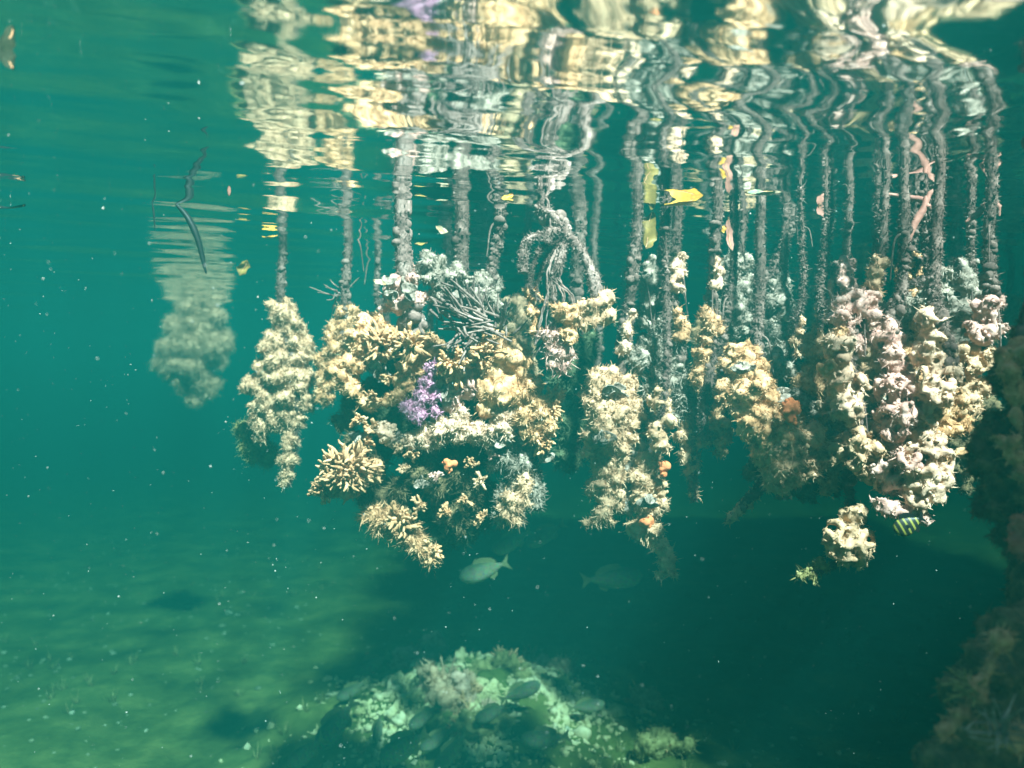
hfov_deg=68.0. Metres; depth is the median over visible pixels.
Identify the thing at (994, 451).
mangrove root
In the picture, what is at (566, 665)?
seabed rock
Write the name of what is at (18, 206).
floating leaf
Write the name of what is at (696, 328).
mangrove root
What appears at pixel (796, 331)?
mangrove root
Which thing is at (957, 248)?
mangrove root
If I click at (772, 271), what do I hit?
mangrove root
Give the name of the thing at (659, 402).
mangrove root
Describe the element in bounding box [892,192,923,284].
mangrove root
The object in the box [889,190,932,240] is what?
root tip
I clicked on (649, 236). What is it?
floating leaf
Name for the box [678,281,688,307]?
mangrove root
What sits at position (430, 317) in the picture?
mangrove root
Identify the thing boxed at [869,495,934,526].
mangrove root
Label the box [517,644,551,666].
seabed rock
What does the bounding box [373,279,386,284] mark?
floating leaf
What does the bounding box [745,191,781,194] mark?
floating leaf
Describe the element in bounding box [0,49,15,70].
floating leaf
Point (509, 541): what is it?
snapper
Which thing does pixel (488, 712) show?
snapper
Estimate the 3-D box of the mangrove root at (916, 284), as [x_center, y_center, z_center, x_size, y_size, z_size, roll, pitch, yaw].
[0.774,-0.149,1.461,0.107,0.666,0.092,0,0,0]
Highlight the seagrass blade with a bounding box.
[175,204,206,273]
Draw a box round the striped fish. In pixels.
[893,510,927,536]
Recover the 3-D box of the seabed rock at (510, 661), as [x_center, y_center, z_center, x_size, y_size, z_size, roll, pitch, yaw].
[-0.049,1.171,3.120,0.305,0.214,0.274,0,0,0]
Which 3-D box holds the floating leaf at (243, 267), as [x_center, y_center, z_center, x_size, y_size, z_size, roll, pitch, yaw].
[-0.707,-0.306,1.999,0.038,0.042,0.011,0,0,0]
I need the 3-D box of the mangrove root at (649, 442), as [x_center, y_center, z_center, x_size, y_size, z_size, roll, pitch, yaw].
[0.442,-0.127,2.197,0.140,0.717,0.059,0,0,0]
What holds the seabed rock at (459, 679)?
on the seabed
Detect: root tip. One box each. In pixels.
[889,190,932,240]
[965,202,1001,222]
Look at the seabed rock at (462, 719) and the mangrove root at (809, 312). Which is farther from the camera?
the seabed rock at (462, 719)
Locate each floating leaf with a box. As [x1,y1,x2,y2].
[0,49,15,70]
[0,204,25,208]
[236,260,249,275]
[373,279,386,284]
[436,226,448,233]
[642,211,657,248]
[664,195,702,205]
[725,215,733,250]
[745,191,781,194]
[816,205,823,216]
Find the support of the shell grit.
on the seabed
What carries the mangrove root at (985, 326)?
on the water surface
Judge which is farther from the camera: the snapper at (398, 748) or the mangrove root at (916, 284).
the snapper at (398, 748)
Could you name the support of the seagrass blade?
hanging from the water surface
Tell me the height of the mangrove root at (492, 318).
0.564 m
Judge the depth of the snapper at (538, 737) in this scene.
2.52 m
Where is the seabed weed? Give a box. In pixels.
[0,548,1005,767]
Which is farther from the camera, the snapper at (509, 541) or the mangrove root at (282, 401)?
the snapper at (509, 541)
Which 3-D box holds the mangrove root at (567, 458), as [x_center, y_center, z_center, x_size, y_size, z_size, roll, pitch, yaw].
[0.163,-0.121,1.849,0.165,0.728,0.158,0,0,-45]
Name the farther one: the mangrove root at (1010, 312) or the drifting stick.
the mangrove root at (1010, 312)
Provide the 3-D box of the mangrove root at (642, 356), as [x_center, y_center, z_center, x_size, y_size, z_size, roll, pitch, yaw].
[0.329,-0.112,1.621,0.208,0.740,0.116,0,0,0]
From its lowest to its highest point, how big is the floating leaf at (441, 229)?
0.020 m
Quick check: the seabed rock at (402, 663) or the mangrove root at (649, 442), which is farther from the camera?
the seabed rock at (402, 663)
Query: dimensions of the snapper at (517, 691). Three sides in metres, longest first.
0.163 x 0.070 x 0.028 m
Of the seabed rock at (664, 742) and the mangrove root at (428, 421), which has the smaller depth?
the mangrove root at (428, 421)
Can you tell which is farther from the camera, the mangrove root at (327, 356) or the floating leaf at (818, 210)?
the mangrove root at (327, 356)
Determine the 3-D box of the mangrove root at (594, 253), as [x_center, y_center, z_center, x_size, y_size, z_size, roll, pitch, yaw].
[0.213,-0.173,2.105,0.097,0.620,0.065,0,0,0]
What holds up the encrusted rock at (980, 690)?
on the seabed
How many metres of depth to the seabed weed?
3.44 m
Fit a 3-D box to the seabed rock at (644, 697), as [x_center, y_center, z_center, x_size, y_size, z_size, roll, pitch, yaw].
[0.551,1.312,3.123,0.203,0.185,0.184,0,0,-41]
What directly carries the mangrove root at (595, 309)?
on the water surface
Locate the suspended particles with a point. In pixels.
(541, 419)
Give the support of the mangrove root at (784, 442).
on the water surface
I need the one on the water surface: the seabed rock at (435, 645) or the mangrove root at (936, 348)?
the mangrove root at (936, 348)
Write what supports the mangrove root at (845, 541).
hanging from the mangrove root at (843, 343)
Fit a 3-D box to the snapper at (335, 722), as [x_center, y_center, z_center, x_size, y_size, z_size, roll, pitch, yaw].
[-0.623,1.201,2.688,0.100,0.235,0.040,38,3,4]
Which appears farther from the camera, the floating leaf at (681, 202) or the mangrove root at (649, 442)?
the mangrove root at (649, 442)
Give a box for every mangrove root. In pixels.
[147,304,236,408]
[230,243,317,492]
[307,206,566,574]
[310,240,363,408]
[364,259,390,323]
[426,253,453,331]
[490,309,509,327]
[493,245,542,375]
[515,196,617,379]
[533,282,570,413]
[545,226,604,478]
[571,205,681,585]
[586,247,603,366]
[603,288,636,365]
[621,206,711,503]
[633,213,662,370]
[644,199,679,456]
[648,254,688,451]
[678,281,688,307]
[688,202,740,450]
[690,301,705,428]
[708,207,745,460]
[717,214,765,343]
[722,199,853,526]
[744,218,798,350]
[763,209,808,350]
[784,193,812,367]
[784,265,815,392]
[787,198,847,497]
[789,469,879,585]
[791,283,827,303]
[809,174,893,487]
[812,193,833,359]
[824,192,860,313]
[825,174,926,498]
[840,187,887,483]
[855,276,863,286]
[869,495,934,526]
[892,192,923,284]
[896,167,977,514]
[903,184,931,399]
[944,193,981,343]
[944,230,998,464]
[945,181,1009,495]
[959,137,1023,607]
[987,267,1022,409]
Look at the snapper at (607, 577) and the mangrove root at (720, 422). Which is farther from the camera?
the snapper at (607, 577)
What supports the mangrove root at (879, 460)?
on the water surface
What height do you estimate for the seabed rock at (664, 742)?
0.287 m
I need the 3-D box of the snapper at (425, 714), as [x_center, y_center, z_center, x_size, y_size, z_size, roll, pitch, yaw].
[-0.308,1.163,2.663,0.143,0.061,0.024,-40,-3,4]
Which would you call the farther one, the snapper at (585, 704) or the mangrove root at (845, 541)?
the snapper at (585, 704)
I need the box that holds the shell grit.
[0,532,1003,767]
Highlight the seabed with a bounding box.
[0,409,1009,767]
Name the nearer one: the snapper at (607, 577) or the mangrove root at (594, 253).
the mangrove root at (594, 253)
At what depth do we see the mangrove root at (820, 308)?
1.49 m
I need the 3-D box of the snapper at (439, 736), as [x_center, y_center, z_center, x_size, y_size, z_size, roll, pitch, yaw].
[-0.250,1.197,2.570,0.143,0.061,0.024,-30,5,-9]
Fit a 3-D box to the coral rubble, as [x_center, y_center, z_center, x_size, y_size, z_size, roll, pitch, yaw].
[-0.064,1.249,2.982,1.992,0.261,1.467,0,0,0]
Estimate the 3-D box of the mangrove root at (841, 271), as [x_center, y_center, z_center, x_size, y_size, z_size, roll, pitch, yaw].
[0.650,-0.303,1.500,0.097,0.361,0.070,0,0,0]
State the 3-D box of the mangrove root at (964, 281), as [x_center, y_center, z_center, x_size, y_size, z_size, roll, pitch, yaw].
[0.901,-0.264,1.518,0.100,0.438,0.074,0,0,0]
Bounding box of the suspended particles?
[1,47,1021,765]
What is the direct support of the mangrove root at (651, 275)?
on the water surface
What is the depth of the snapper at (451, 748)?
2.46 m
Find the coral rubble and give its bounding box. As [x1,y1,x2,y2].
[218,646,763,767]
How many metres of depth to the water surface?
1.17 m
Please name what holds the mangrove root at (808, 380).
on the water surface
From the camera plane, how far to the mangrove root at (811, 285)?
2.85 m
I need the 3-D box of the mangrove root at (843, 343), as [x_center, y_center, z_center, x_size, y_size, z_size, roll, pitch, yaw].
[0.601,-0.145,1.360,0.193,0.678,0.111,0,0,-38]
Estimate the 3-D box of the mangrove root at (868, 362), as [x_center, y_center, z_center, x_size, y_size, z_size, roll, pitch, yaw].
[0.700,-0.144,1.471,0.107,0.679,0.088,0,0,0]
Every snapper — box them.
[314,693,362,749]
[336,676,370,700]
[371,713,384,741]
[379,722,433,765]
[408,700,442,729]
[420,721,458,751]
[434,726,473,767]
[459,556,511,583]
[475,699,512,723]
[492,525,534,554]
[496,680,540,704]
[521,726,572,748]
[565,697,604,713]
[579,564,642,591]
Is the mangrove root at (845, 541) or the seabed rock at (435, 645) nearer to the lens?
the mangrove root at (845, 541)
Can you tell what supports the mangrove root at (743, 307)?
on the water surface
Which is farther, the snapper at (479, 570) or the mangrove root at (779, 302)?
the snapper at (479, 570)
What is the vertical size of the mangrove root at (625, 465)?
0.910 m
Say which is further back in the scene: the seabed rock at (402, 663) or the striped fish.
the seabed rock at (402, 663)
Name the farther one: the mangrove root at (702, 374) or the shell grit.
the shell grit
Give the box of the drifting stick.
[152,203,154,228]
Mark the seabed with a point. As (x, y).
(100, 475)
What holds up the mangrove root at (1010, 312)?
on the water surface
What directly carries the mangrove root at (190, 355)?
on the water surface
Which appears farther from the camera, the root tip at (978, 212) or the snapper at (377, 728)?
the snapper at (377, 728)
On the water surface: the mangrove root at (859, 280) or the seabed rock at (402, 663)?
the mangrove root at (859, 280)
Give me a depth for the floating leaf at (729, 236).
1.60 m
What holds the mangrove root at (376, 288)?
on the water surface
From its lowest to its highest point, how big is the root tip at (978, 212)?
0.075 m
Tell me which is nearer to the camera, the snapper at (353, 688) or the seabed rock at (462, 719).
the seabed rock at (462, 719)
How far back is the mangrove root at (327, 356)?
1.98 m
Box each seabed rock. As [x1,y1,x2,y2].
[386,651,433,670]
[391,628,451,661]
[413,656,485,713]
[422,666,497,715]
[434,697,531,744]
[466,645,534,679]
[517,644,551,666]
[530,652,585,675]
[622,680,665,709]
[630,722,701,762]
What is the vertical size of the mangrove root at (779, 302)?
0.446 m
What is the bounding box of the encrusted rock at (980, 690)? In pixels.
[907,596,1023,767]
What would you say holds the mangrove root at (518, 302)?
on the water surface
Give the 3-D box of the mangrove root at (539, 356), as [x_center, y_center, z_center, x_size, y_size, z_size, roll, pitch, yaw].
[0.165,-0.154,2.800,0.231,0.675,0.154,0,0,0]
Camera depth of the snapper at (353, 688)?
3.01 m
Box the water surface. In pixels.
[0,0,1023,376]
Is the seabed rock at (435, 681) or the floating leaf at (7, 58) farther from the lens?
the seabed rock at (435, 681)

